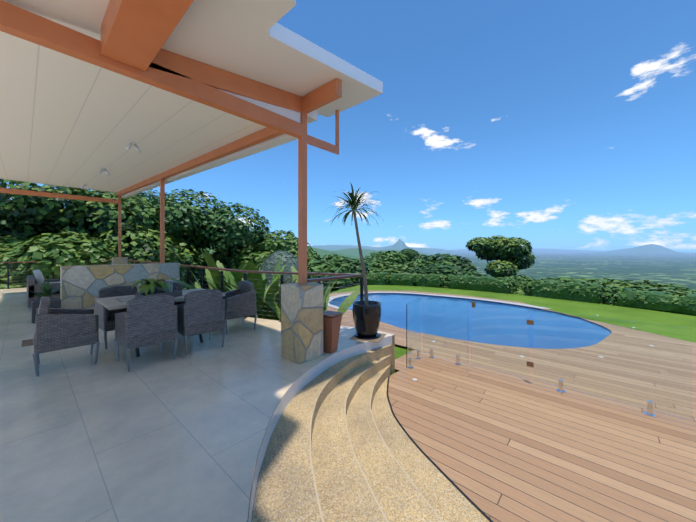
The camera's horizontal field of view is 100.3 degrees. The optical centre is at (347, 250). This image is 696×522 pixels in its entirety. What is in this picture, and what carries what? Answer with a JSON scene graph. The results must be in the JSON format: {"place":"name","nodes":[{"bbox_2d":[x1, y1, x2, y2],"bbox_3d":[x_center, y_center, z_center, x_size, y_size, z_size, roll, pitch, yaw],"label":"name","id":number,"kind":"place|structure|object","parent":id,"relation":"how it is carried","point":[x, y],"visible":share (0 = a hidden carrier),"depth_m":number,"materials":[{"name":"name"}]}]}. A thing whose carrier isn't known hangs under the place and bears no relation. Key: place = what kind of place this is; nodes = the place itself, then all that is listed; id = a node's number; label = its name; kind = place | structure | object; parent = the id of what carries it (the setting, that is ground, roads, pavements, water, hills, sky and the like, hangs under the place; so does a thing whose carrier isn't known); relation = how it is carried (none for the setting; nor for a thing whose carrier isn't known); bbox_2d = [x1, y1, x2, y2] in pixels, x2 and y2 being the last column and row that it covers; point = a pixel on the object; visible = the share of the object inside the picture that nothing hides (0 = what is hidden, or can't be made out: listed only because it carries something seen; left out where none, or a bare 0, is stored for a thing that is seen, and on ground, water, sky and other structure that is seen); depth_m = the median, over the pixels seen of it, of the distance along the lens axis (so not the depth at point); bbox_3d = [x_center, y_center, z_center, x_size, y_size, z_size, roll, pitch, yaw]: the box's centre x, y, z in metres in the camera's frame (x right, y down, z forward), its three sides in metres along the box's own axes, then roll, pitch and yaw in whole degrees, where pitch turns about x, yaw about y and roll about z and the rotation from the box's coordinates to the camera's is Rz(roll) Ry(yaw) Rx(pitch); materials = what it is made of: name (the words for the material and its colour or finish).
{"place":"outdoors","nodes":[
{"label":"outdoors","id":0,"kind":"place"},
{"bbox_2d":[32,298,60,322],"bbox_3d":[-6.344,1.260,6.116,0.420,0.420,0.420,0,0,42],"label":"chair","id":1,"kind":"object","parent":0,"point":[55,302],"visible":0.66,"depth_m":6.01,"materials":[{"name":"grey wicker"}]},
{"bbox_2d":[29,280,62,297],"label":"planter plant","id":2,"kind":"object","parent":1,"relation":"on","point":[46,290],"visible":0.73,"depth_m":6.14,"materials":[{"name":"green plant"}]},
{"bbox_2d":[112,257,127,264],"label":"plinth","id":3,"kind":"structure","parent":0,"point":[119,260],"depth_m":11.71,"materials":[{"name":"stone"}]},
{"bbox_2d":[0,287,394,521],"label":"patio floor","id":4,"kind":"structure","parent":0,"point":[155,434],"depth_m":2.49,"materials":[{"name":"tile"}]},
{"bbox_2d":[22,339,33,346],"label":"floor grates","id":5,"kind":"object","parent":4,"relation":"on","point":[28,342],"visible":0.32,"depth_m":4.61,"materials":[{"name":"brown metal"}]},
{"bbox_2d":[27,270,59,306],"bbox_3d":[-8.354,0.997,8.143,1.700,0.866,0.855,0,0,42],"label":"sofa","id":6,"kind":"object","parent":4,"relation":"on","point":[32,285],"visible":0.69,"depth_m":7.50,"materials":[{"name":"wicker"}]},
{"bbox_2d":[32,297,99,376],"bbox_3d":[-3.607,1.023,3.731,0.572,0.893,0.593,0,0,44],"label":"chair","id":7,"kind":"object","parent":4,"relation":"on","point":[56,329],"visible":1,"depth_m":3.52,"materials":[{"name":"grey wicker"}]},
{"bbox_2d":[95,285,137,348],"bbox_3d":[-3.615,1.023,4.651,0.593,0.893,0.572,0,0,39],"label":"chair","id":8,"kind":"object","parent":4,"relation":"on","point":[106,318],"visible":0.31,"depth_m":4.57,"materials":[{"name":"grey wicker"}]},
{"bbox_2d":[60,263,179,311],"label":"stone wall","id":9,"kind":"structure","parent":4,"relation":"on","point":[82,285],"depth_m":6.99,"materials":[{"name":"beige stone"}]},
{"bbox_2d":[114,295,177,371],"bbox_3d":[-2.680,1.023,3.867,0.593,0.893,0.572,0,0,40],"label":"chair","id":10,"kind":"object","parent":4,"relation":"on","point":[143,321],"visible":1,"depth_m":3.67,"materials":[{"name":"grey wicker"}]},
{"bbox_2d":[97,288,224,356],"bbox_3d":[-2.869,1.096,4.547,0.930,0.770,1.500,0,0,42],"label":"dining table","id":11,"kind":"object","parent":4,"relation":"on","point":[116,302],"visible":0.35,"depth_m":4.20,"materials":[{"name":"wood"},{"name":"dark metal"}]},
{"bbox_2d":[135,280,181,297],"bbox_3d":[-2.850,0.587,4.395,0.300,0.250,0.545,0,0,34],"label":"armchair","id":12,"kind":"object","parent":11,"relation":"on","point":[174,293],"visible":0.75,"depth_m":4.43,"materials":[{"name":"wicker"}]},
{"bbox_2d":[130,278,173,295],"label":"potted plant","id":13,"kind":"object","parent":12,"relation":"in","point":[152,283],"visible":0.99,"depth_m":4.21,"materials":[{"name":"green plant"}]},
{"bbox_2d":[155,282,183,304],"bbox_3d":[-3.146,1.023,5.144,0.593,0.893,0.572,0,0,44],"label":"chair","id":14,"kind":"object","parent":4,"relation":"on","point":[178,285],"visible":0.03,"depth_m":5.38,"materials":[{"name":"grey wicker"}]},
{"bbox_2d":[0,260,362,329],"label":"railing","id":15,"kind":"object","parent":4,"relation":"on","point":[318,279],"visible":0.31,"depth_m":6.07,"materials":[{"name":"grey metal"}]},
{"bbox_2d":[174,289,225,355],"bbox_3d":[-2.248,1.023,4.393,0.593,0.893,0.572,0,0,45],"label":"chair","id":16,"kind":"object","parent":4,"relation":"on","point":[200,312],"visible":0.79,"depth_m":4.18,"materials":[{"name":"grey wicker"}]},
{"bbox_2d":[222,280,256,334],"bbox_3d":[-2.082,1.023,5.372,0.593,0.893,0.572,0,0,-44],"label":"chair","id":17,"kind":"object","parent":4,"relation":"on","point":[240,302],"visible":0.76,"depth_m":5.24,"materials":[{"name":"grey wicker"}]},
{"bbox_2d":[281,282,322,363],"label":"plinth","id":18,"kind":"structure","parent":4,"relation":"on","point":[301,323],"depth_m":3.87,"materials":[{"name":"stone"}]},
{"bbox_2d":[0,0,341,284],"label":"beams","id":19,"kind":"structure","parent":18,"relation":"on","point":[135,34],"depth_m":2.92,"materials":[{"name":"paint"}]},
{"bbox_2d":[0,11,265,191],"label":"ceiling panels","id":20,"kind":"object","parent":19,"relation":"attached to","point":[67,120],"visible":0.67,"depth_m":4.58,"materials":[{"name":"white paint"}]},
{"bbox_2d":[80,141,140,188],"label":"ceiling spots","id":21,"kind":"object","parent":20,"relation":"attached to","point":[129,146],"visible":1,"depth_m":5.50,"materials":[{"name":"silver metal"}]},
{"bbox_2d":[5,110,316,191],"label":"roof slab","id":22,"kind":"structure","parent":19,"relation":"on","point":[312,116],"depth_m":4.21,"materials":[{"name":"white paint"}]},
{"bbox_2d":[2,0,382,116],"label":"roof slab","id":23,"kind":"structure","parent":19,"relation":"on","point":[253,40],"depth_m":2.77,"materials":[{"name":"white paint"}]},
{"bbox_2d":[121,134,297,197],"bbox_3d":[-5.065,-2.034,8.233,11.580,0.643,0.160,0,0,42],"label":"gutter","id":24,"kind":"object","parent":19,"relation":"attached to","point":[268,144],"visible":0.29,"depth_m":5.82,"materials":[{"name":"white paint"}]},
{"bbox_2d":[219,89,300,122],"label":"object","id":25,"kind":"object","parent":19,"relation":"attached to","point":[291,114],"visible":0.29,"depth_m":3.69,"materials":[{"name":"white paint"}]},
{"bbox_2d":[323,310,342,353],"bbox_3d":[-0.263,1.193,4.226,0.270,0.556,0.270,0,0,30],"label":"copper planter","id":26,"kind":"object","parent":4,"relation":"on","point":[331,325],"visible":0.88,"depth_m":4.14,"materials":[{"name":"brown metal"}]},
{"bbox_2d":[350,300,385,342],"bbox_3d":[0.338,1.183,4.939,0.521,0.575,0.507,0,0,22],"label":"pot","id":27,"kind":"object","parent":4,"relation":"on","point":[366,318],"visible":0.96,"depth_m":4.76,"materials":[{"name":"black ceramic"}]},
{"bbox_2d":[324,182,380,304],"bbox_3d":[0.101,-0.073,4.923,1.011,2.051,1.017,0,0,42],"label":"tall plant","id":28,"kind":"object","parent":27,"relation":"on","point":[353,203],"depth_m":4.91,"materials":[{"name":"green plant"}]},
{"bbox_2d":[6,0,695,251],"label":"sky","id":29,"kind":"structure","parent":0,"point":[548,124],"materials":[{"name":"blue"}]},
{"bbox_2d":[208,239,695,374],"bbox_3d":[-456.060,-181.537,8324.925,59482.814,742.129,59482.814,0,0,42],"label":"ground","id":30,"kind":"structure","parent":0,"point":[658,264],"depth_m":2352.04,"materials":[{"name":"green plant"}]},
{"bbox_2d":[0,196,87,242],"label":"tree","id":31,"kind":"object","parent":30,"relation":"on","point":[29,229],"visible":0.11,"depth_m":14.64,"materials":[{"name":"green plant"}]},
{"bbox_2d":[0,231,117,288],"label":"bush","id":32,"kind":"object","parent":30,"relation":"on","point":[59,249],"visible":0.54,"depth_m":12.17,"materials":[{"name":"green plant"}]},
{"bbox_2d":[0,179,202,282],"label":"tree","id":33,"kind":"object","parent":30,"relation":"on","point":[99,219],"visible":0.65,"depth_m":15.94,"materials":[{"name":"green plant"}]},
{"bbox_2d":[75,189,201,264],"bbox_3d":[-18.161,2.545,25.968,11.626,16.305,11.101,0,0,42],"label":"tree","id":34,"kind":"object","parent":30,"relation":"on","point":[150,194],"visible":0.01,"depth_m":24.68,"materials":[{"name":"green plant"}]},
{"bbox_2d":[184,272,208,288],"bbox_3d":[-21.948,7.338,40.076,10.301,14.770,9.398,0,0,9],"label":"tree","id":35,"kind":"object","parent":30,"relation":"on","point":[198,277],"depth_m":36.64,"materials":[{"name":"green plant"}]},
{"bbox_2d":[123,188,270,287],"bbox_3d":[-11.814,2.620,23.850,11.750,14.806,9.859,0,0,-23],"label":"tree","id":36,"kind":"object","parent":30,"relation":"on","point":[197,227],"visible":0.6,"depth_m":21.26,"materials":[{"name":"green plant"}]},
{"bbox_2d":[189,248,209,283],"bbox_3d":[-22.046,6.903,39.554,10.776,15.831,11.003,0,0,-15],"label":"tree","id":37,"kind":"object","parent":30,"relation":"on","point":[202,257],"visible":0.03,"depth_m":36.71,"materials":[{"name":"green plant"}]},
{"bbox_2d":[202,249,232,271],"bbox_3d":[-10.305,4.700,30.876,8.730,12.779,10.124,0,0,42],"label":"tree","id":38,"kind":"object","parent":30,"relation":"on","point":[204,263],"visible":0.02,"depth_m":27.46,"materials":[{"name":"green plant"}]},
{"bbox_2d":[226,230,320,273],"bbox_3d":[-6.846,3.965,24.536,8.571,11.662,9.212,0,0,-20],"label":"tree","id":39,"kind":"object","parent":30,"relation":"on","point":[274,242],"visible":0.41,"depth_m":22.07,"materials":[{"name":"green plant"}]},
{"bbox_2d":[260,250,297,302],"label":"topiary dome","id":40,"kind":"structure","parent":30,"relation":"on","point":[288,261],"depth_m":12.42,"materials":[{"name":"green plant"}]},
{"bbox_2d":[307,261,347,288],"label":"bush","id":41,"kind":"object","parent":30,"relation":"on","point":[320,264],"visible":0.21,"depth_m":16.86,"materials":[{"name":"green plant"}]},
{"bbox_2d":[307,254,350,290],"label":"bush","id":42,"kind":"object","parent":30,"relation":"on","point":[331,258],"visible":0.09,"depth_m":19.04,"materials":[{"name":"green plant"}]},
{"bbox_2d":[309,267,360,287],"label":"bush","id":43,"kind":"object","parent":30,"relation":"on","point":[344,282],"visible":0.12,"depth_m":16.99,"materials":[{"name":"green plant"}]},
{"bbox_2d":[320,269,361,292],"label":"bush","id":44,"kind":"object","parent":30,"relation":"on","point":[338,287],"visible":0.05,"depth_m":17.77,"materials":[{"name":"green plant"}]},
{"bbox_2d":[319,254,370,287],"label":"bush","id":45,"kind":"object","parent":30,"relation":"on","point":[350,264],"visible":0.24,"depth_m":19.26,"materials":[{"name":"green plant"}]},
{"bbox_2d":[251,344,489,521],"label":"steps","id":46,"kind":"structure","parent":30,"relation":"on","point":[341,447],"depth_m":2.49,"materials":[{"name":"beige"}]},
{"bbox_2d":[248,335,391,521],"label":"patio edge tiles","id":47,"kind":"object","parent":46,"relation":"on","point":[301,382],"visible":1,"depth_m":3.39,"materials":[{"name":"white tile"}]},
{"bbox_2d":[357,264,384,272],"bbox_3d":[0.916,2.613,23.104,5.228,3.548,5.120,0,0,38],"label":"tree","id":48,"kind":"object","parent":30,"relation":"on","point":[374,269],"visible":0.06,"depth_m":21.96,"materials":[{"name":"green plant"}]},
{"bbox_2d":[356,272,390,284],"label":"hedge","id":49,"kind":"object","parent":30,"relation":"on","point":[377,278],"visible":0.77,"depth_m":17.75,"materials":[{"name":"green plant"}]},
{"bbox_2d":[357,251,390,263],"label":"bush","id":50,"kind":"object","parent":30,"relation":"on","point":[368,257],"visible":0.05,"depth_m":39.71,"materials":[{"name":"green plant"}]},
{"bbox_2d":[368,250,412,264],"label":"bush","id":51,"kind":"object","parent":30,"relation":"on","point":[400,258],"visible":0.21,"depth_m":33.50,"materials":[{"name":"green plant"}]},
{"bbox_2d":[368,259,419,281],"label":"bush","id":52,"kind":"object","parent":30,"relation":"on","point":[391,266],"visible":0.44,"depth_m":22.32,"materials":[{"name":"green plant"}]},
{"bbox_2d":[385,272,416,285],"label":"hedge","id":53,"kind":"object","parent":30,"relation":"on","point":[398,278],"visible":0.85,"depth_m":17.54,"materials":[{"name":"green plant"}]},
{"bbox_2d":[398,248,427,260],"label":"bush","id":54,"kind":"object","parent":30,"relation":"on","point":[411,254],"visible":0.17,"depth_m":56.98,"materials":[{"name":"green plant"}]},
{"bbox_2d":[404,259,441,269],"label":"bush","id":55,"kind":"object","parent":30,"relation":"on","point":[419,263],"visible":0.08,"depth_m":28.97,"materials":[{"name":"green plant"}]},
{"bbox_2d":[412,273,448,287],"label":"hedge","id":56,"kind":"object","parent":30,"relation":"on","point":[427,280],"visible":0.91,"depth_m":16.85,"materials":[{"name":"green plant"}]},
{"bbox_2d":[407,263,465,284],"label":"bush","id":57,"kind":"object","parent":30,"relation":"on","point":[445,270],"visible":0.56,"depth_m":20.48,"materials":[{"name":"green plant"}]},
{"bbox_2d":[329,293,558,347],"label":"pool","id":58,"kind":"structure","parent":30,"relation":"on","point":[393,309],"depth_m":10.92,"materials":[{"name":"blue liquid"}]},
{"bbox_2d":[328,292,550,308],"bbox_3d":[3.008,2.050,12.237,8.245,0.001,4.198,0,0,-1],"label":"pool coping","id":59,"kind":"object","parent":58,"relation":"attached to","point":[332,298],"visible":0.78,"depth_m":12.32,"materials":[{"name":"beige stone"}]},
{"bbox_2d":[439,261,452,265],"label":"tree","id":60,"kind":"object","parent":30,"relation":"on","point":[445,263],"depth_m":30.20,"materials":[{"name":"green plant"}]},
{"bbox_2d":[423,252,478,273],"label":"bush","id":61,"kind":"object","parent":30,"relation":"on","point":[462,263],"visible":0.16,"depth_m":44.15,"materials":[{"name":"green plant"}]},
{"bbox_2d":[442,264,481,285],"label":"bush","id":62,"kind":"object","parent":30,"relation":"on","point":[473,272],"visible":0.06,"depth_m":23.88,"materials":[{"name":"green plant"}]},
{"bbox_2d":[441,274,519,293],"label":"hedge","id":63,"kind":"object","parent":30,"relation":"on","point":[485,283],"visible":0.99,"depth_m":15.05,"materials":[{"name":"green plant"}]},
{"bbox_2d":[466,235,535,277],"bbox_3d":[20.995,4.895,40.253,8.112,13.962,8.816,0,0,42],"label":"garden tree","id":64,"kind":"object","parent":30,"relation":"on","point":[507,254],"visible":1,"depth_m":38.42,"materials":[{"name":"green plant"}]},
{"bbox_2d":[327,290,695,521],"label":"deck","id":65,"kind":"structure","parent":30,"relation":"on","point":[495,445],"depth_m":3.11,"materials":[{"name":"brown wood"}]},
{"bbox_2d":[387,376,492,521],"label":"deck edge strip","id":66,"kind":"object","parent":65,"relation":"on","point":[457,487],"visible":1,"depth_m":2.79,"materials":[{"name":"black rubber"}]},
{"bbox_2d":[406,297,691,419],"bbox_3d":[3.653,1.485,3.209,6.701,1.170,0.947,0,0,42],"label":"glass fence","id":67,"kind":"object","parent":65,"relation":"on","point":[648,366],"visible":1,"depth_m":4.17,"materials":[{"name":"clear glass"}]},
{"bbox_2d":[503,275,530,290],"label":"bush","id":68,"kind":"object","parent":30,"relation":"on","point":[520,279],"visible":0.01,"depth_m":21.08,"materials":[{"name":"green plant"}]},
{"bbox_2d":[520,279,613,302],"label":"hedge","id":69,"kind":"object","parent":30,"relation":"on","point":[585,292],"visible":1,"depth_m":12.45,"materials":[{"name":"green plant"}]},
{"bbox_2d":[542,277,616,299],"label":"bush","id":70,"kind":"object","parent":30,"relation":"on","point":[563,279],"visible":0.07,"depth_m":18.54,"materials":[{"name":"green plant"}]},
{"bbox_2d":[586,278,615,283],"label":"bush","id":71,"kind":"object","parent":30,"relation":"on","point":[593,280],"visible":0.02,"depth_m":37.57,"materials":[{"name":"green plant"}]},
{"bbox_2d":[600,279,621,283],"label":"bush","id":72,"kind":"object","parent":30,"relation":"on","point":[612,280],"depth_m":34.20,"materials":[{"name":"green plant"}]},
{"bbox_2d":[605,283,647,290],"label":"bush","id":73,"kind":"object","parent":30,"relation":"on","point":[624,284],"depth_m":15.98,"materials":[{"name":"green plant"}]},
{"bbox_2d":[602,280,691,294],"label":"bush","id":74,"kind":"object","parent":30,"relation":"on","point":[630,283],"visible":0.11,"depth_m":15.10,"materials":[{"name":"green plant"}]},
{"bbox_2d":[602,288,695,315],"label":"hedge","id":75,"kind":"object","parent":30,"relation":"on","point":[666,301],"visible":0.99,"depth_m":10.27,"materials":[{"name":"green plant"}]},
{"bbox_2d":[637,284,694,293],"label":"bush","id":76,"kind":"object","parent":30,"relation":"on","point":[668,291],"visible":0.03,"depth_m":15.16,"materials":[{"name":"green plant"}]},
{"bbox_2d":[664,283,689,289],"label":"bush","id":77,"kind":"object","parent":30,"relation":"on","point":[678,286],"visible":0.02,"depth_m":36.94,"materials":[{"name":"green plant"}]},
{"bbox_2d":[667,287,695,293],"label":"bush","id":78,"kind":"object","parent":30,"relation":"on","point":[681,289],"depth_m":16.81,"materials":[{"name":"green plant"}]},
{"bbox_3d":[-4.013,2.895,10.553,14.050,0.350,3.780,0,0,42],"label":"garden bed","id":79,"kind":"object","parent":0,"visible":0},
{"bbox_2d":[171,262,262,289],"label":"plant","id":80,"kind":"object","parent":79,"relation":"on","point":[239,276],"visible":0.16,"depth_m":8.67,"materials":[{"name":"green plant"}]},
{"bbox_2d":[171,260,279,317],"bbox_3d":[-2.925,1.502,7.650,2.457,2.551,2.952,0,0,12],"label":"plant","id":81,"kind":"object","parent":79,"relation":"on","point":[251,276],"visible":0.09,"depth_m":7.18,"materials":[{"name":"green plant"}]},
{"bbox_2d":[199,248,259,290],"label":"plant","id":82,"kind":"object","parent":79,"relation":"on","point":[209,260],"visible":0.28,"depth_m":8.70,"materials":[{"name":"green plant"}]},
{"bbox_2d":[200,271,279,317],"bbox_3d":[-3.188,1.676,7.808,1.578,2.204,3.035,0,0,-38],"label":"plant","id":83,"kind":"object","parent":79,"relation":"on","point":[213,285],"visible":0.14,"depth_m":7.99,"materials":[{"name":"green plant"}]},
{"bbox_2d":[228,259,260,285],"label":"plant","id":84,"kind":"object","parent":79,"relation":"on","point":[235,274],"visible":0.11,"depth_m":9.35,"materials":[{"name":"green plant"}]},
{"bbox_2d":[224,265,285,317],"bbox_3d":[-2.440,1.617,8.026,1.781,2.318,3.333,0,0,-1],"label":"plant","id":85,"kind":"object","parent":79,"relation":"on","point":[271,290],"visible":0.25,"depth_m":6.99,"materials":[{"name":"green plant"}]},
{"bbox_2d":[248,276,278,319],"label":"plant","id":86,"kind":"object","parent":79,"relation":"on","point":[271,315],"visible":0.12,"depth_m":7.78,"materials":[{"name":"green plant"}]},
{"bbox_2d":[225,254,309,310],"bbox_3d":[-1.964,1.431,7.541,1.517,2.688,1.878,0,0,42],"label":"plant","id":87,"kind":"object","parent":79,"relation":"on","point":[258,276],"visible":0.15,"depth_m":7.35,"materials":[{"name":"green plant"}]},
{"bbox_2d":[263,277,291,289],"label":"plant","id":88,"kind":"object","parent":79,"relation":"on","point":[265,281],"visible":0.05,"depth_m":8.17,"materials":[{"name":"green plant"}]},
{"bbox_2d":[225,262,336,320],"bbox_3d":[-1.379,1.531,7.155,2.151,2.492,2.570,0,0,6],"label":"plant","id":89,"kind":"object","parent":79,"relation":"on","point":[259,309],"visible":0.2,"depth_m":6.87,"materials":[{"name":"green plant"}]},
{"bbox_2d":[253,266,359,317],"bbox_3d":[-0.906,1.589,7.294,2.817,2.377,1.412,0,0,-33],"label":"plant","id":90,"kind":"object","parent":79,"relation":"on","point":[273,304],"visible":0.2,"depth_m":7.39,"materials":[{"name":"green plant"}]},
{"bbox_2d":[273,261,343,298],"bbox_3d":[-1.060,1.504,7.383,1.957,2.541,0.794,0,0,-18],"label":"plant","id":91,"kind":"object","parent":79,"relation":"on","point":[325,289],"visible":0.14,"depth_m":7.40,"materials":[{"name":"green plant"}]}
]}

